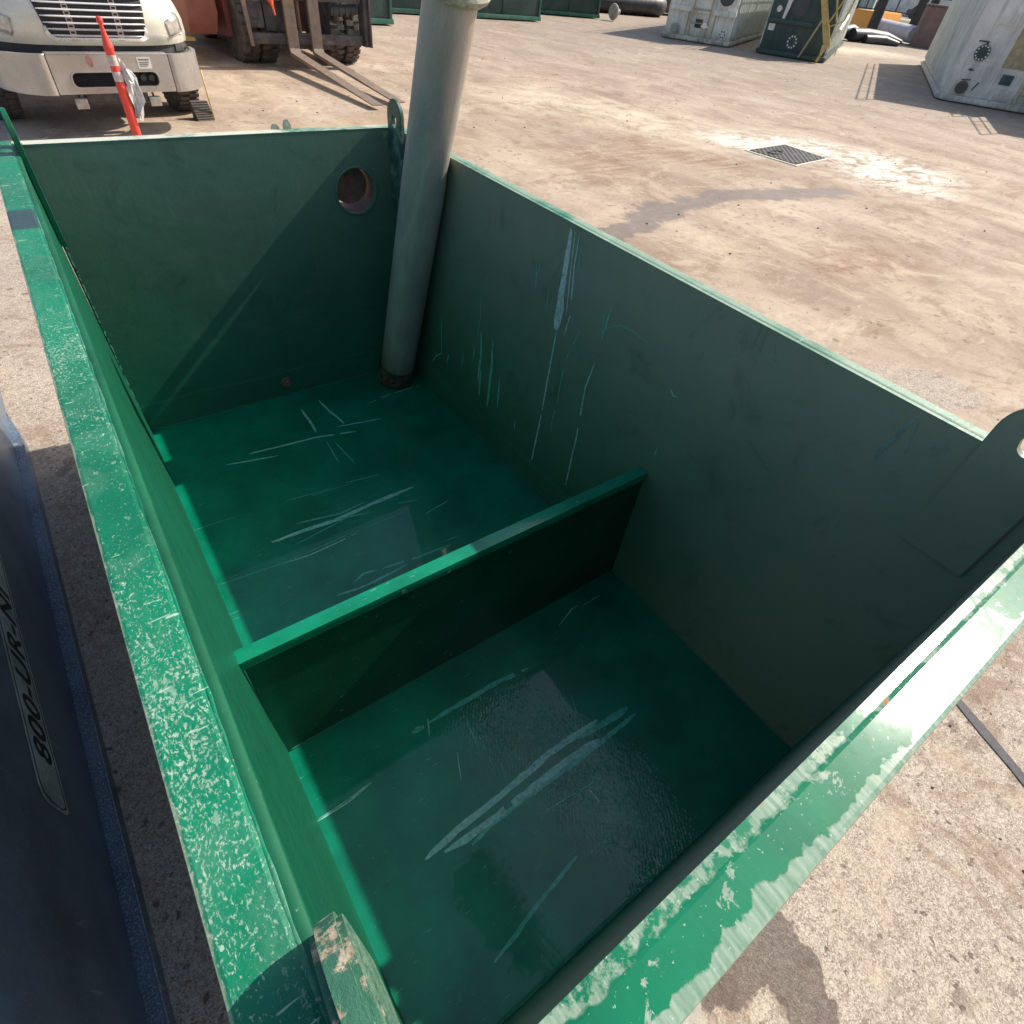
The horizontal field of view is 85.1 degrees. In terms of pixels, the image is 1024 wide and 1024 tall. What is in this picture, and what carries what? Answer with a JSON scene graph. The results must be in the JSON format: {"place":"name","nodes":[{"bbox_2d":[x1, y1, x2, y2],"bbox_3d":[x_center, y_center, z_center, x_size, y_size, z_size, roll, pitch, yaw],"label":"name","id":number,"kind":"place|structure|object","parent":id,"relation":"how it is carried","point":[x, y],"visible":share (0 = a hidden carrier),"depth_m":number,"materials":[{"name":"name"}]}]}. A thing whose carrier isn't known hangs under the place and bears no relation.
{"place":"outdoors","nodes":[
{"label":"outdoors","id":0,"kind":"place"},
{"bbox_2d":[0,12,1023,1023],"bbox_3d":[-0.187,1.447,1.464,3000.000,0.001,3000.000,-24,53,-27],"label":"ground","id":1,"kind":"structure","parent":0,"point":[888,240],"depth_m":5.86,"materials":[{"name":"concrete"}]},
{"bbox_2d":[0,389,175,1023],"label":"skid tank","id":2,"kind":"object","parent":1,"relation":"on","point":[77,943],"visible":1,"depth_m":1.51,"materials":[{"name":"metal"}]},
{"bbox_2d":[0,0,203,119],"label":"delivery truck","id":3,"kind":"object","parent":1,"relation":"on","point":[45,45],"visible":0.95,"depth_m":6.28,"materials":[{"name":"beige paint"}]},
{"bbox_2d":[96,16,141,135],"bbox_3d":[-4.275,-4.639,6.109,0.300,1.200,0.300,-24,53,-27],"label":"delineator post","id":4,"kind":"object","parent":1,"relation":"on","point":[108,48],"visible":0.67,"depth_m":6.04,"materials":[{"name":"orange plastic"}]},
{"bbox_2d":[118,58,145,120],"bbox_3d":[-4.172,-4.657,6.159,0.148,0.567,0.063,-24,53,-27],"label":"plastic sheet","id":5,"kind":"object","parent":4,"relation":"attached to","point":[136,96],"visible":1,"depth_m":6.17,"materials":[{"name":"white plastic"}]},
{"bbox_2d":[189,100,214,121],"bbox_3d":[-4.287,-5.551,7.715,0.220,0.200,0.200,-29,55,-30],"label":"wheel chock","id":6,"kind":"object","parent":1,"relation":"on","point":[201,110],"visible":1,"depth_m":7.70,"materials":[{"name":"grey rubber"}]},
{"bbox_2d":[200,70,214,118],"bbox_3d":[-4.164,-5.699,7.630,0.056,0.551,0.020,19,46,11],"label":"yellow rod","id":7,"kind":"object","parent":1,"relation":"on","point":[207,93],"visible":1,"depth_m":7.61,"materials":[{"name":"paint"}]},
{"bbox_2d":[171,0,404,105],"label":"forklift","id":8,"kind":"object","parent":1,"relation":"on","point":[337,34],"visible":0.99,"depth_m":10.60,"materials":[{"name":"red paint"}]},
{"bbox_2d":[356,0,393,24],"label":"steel bin","id":9,"kind":"object","parent":1,"relation":"on","point":[381,11],"visible":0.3,"depth_m":17.15,"materials":[{"name":"green metal"}]},
{"bbox_2d":[392,0,541,20],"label":"steel bin","id":10,"kind":"object","parent":1,"relation":"on","point":[529,10],"visible":0.55,"depth_m":22.11,"materials":[{"name":"green metal"}]},
{"bbox_2d":[0,98,1023,1023],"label":"open tank","id":11,"kind":"object","parent":1,"relation":"on","point":[578,620],"visible":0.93,"depth_m":1.92,"materials":[{"name":"green metal"}]},
{"bbox_2d":[379,0,490,389],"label":"steel pipe","id":12,"kind":"object","parent":11,"relation":"in","point":[444,38],"visible":1,"depth_m":2.42,"materials":[{"name":"grey metal"}]},
{"bbox_2d":[541,0,600,17],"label":"steel bin","id":13,"kind":"object","parent":1,"relation":"on","point":[585,8],"visible":0.67,"depth_m":26.52,"materials":[{"name":"green metal"}]},
{"bbox_2d":[609,3,620,20],"bbox_3d":[5.011,-24.286,27.078,0.500,0.640,0.640,-24,53,-27],"label":"pipe fitting","id":14,"kind":"object","parent":1,"relation":"on","point":[614,11],"visible":1,"depth_m":26.95,"materials":[{"name":"grey metal"}]},
{"bbox_2d":[600,0,666,16],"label":"pipe","id":15,"kind":"object","parent":1,"relation":"on","point":[652,8],"visible":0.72,"depth_m":31.25,"materials":[{"name":"grey metal"}]},
{"bbox_2d":[661,0,772,46],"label":"frac tank","id":16,"kind":"object","parent":1,"relation":"on","point":[727,23],"visible":0.96,"depth_m":22.90,"materials":[{"name":"white metal"}]},
{"bbox_2d":[744,144,828,165],"bbox_3d":[4.783,-6.162,9.594,1.298,0.033,0.989,-28,55,-30],"label":"drain cover","id":17,"kind":"object","parent":1,"relation":"on","point":[788,154],"visible":1,"depth_m":9.51,"materials":[{"name":"grey metal"}]},
{"bbox_2d":[756,0,858,61],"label":"frac tank","id":18,"kind":"object","parent":1,"relation":"on","point":[813,30],"visible":1,"depth_m":21.59,"materials":[{"name":"green metal"}]},
{"bbox_2d":[844,24,901,46],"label":"pipes","id":19,"kind":"object","parent":1,"relation":"on","point":[854,32],"visible":0.87,"depth_m":32.75,"materials":[{"name":"grey metal"}]},
{"bbox_2d":[867,0,888,29],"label":"utility pole","id":20,"kind":"object","parent":1,"relation":"on","point":[877,15],"depth_m":36.00,"materials":[{"name":"metal"}]},
{"bbox_2d":[877,18,917,42],"bbox_3d":[26.060,-32.980,38.132,0.860,0.847,7.783,9,45,2],"label":"culvert pipe","id":21,"kind":"object","parent":1,"relation":"on","point":[903,32],"visible":0.52,"depth_m":36.64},
{"bbox_2d":[909,3,948,48],"bbox_3d":[28.101,-29.706,34.452,5.600,2.000,2.700,23,47,15],"label":"storage crate","id":22,"kind":"object","parent":1,"relation":"on","point":[931,19],"visible":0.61,"depth_m":34.18,"materials":[{"name":"brown paint"}]},
{"bbox_2d":[920,0,1023,112],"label":"frac tank","id":23,"kind":"object","parent":1,"relation":"on","point":[974,54],"visible":1,"depth_m":16.40,"materials":[{"name":"white metal"}]},
{"bbox_2d":[957,700,1023,784],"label":"pavement joint","id":24,"kind":"object","parent":1,"relation":"on","point":[987,735],"visible":0.23,"depth_m":2.25,"materials":[{"name":"grey concrete"}]},
{"bbox_2d":[664,0,670,12],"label":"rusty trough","id":25,"kind":"object","parent":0,"point":[668,6],"depth_m":33.99,"materials":[{"name":"metal"}]},
{"bbox_2d":[858,0,876,9],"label":"metal shed","id":26,"kind":"structure","parent":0,"point":[871,4],"depth_m":52.20,"materials":[{"name":"grey paint"}]},
{"bbox_2d":[850,9,901,27],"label":"concrete block","id":27,"kind":"structure","parent":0,"point":[861,18],"depth_m":40.02,"materials":[{"name":"orange paint"}]},
{"bbox_2d":[905,5,916,18],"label":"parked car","id":28,"kind":"object","parent":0,"point":[912,11],"visible":0.34,"depth_m":82.87,"materials":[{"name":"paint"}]},
{"bbox_2d":[877,0,950,16],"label":"warehouse","id":29,"kind":"structure","parent":0,"point":[904,6],"depth_m":90.65,"materials":[{"name":"grey paint"}]},
{"label":"grass verge","id":30,"kind":"structure","parent":0,"visible":0},
{"bbox_2d":[859,0,951,15],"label":"yard fence","id":31,"kind":"object","parent":30,"relation":"on","point":[895,11],"visible":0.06,"depth_m":44.69,"materials":[{"name":"metal"}]},
{"bbox_2d":[909,0,929,25],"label":"utility pole","id":32,"kind":"object","parent":30,"relation":"on","point":[918,12],"depth_m":44.18,"materials":[{"name":"metal"}]}
]}

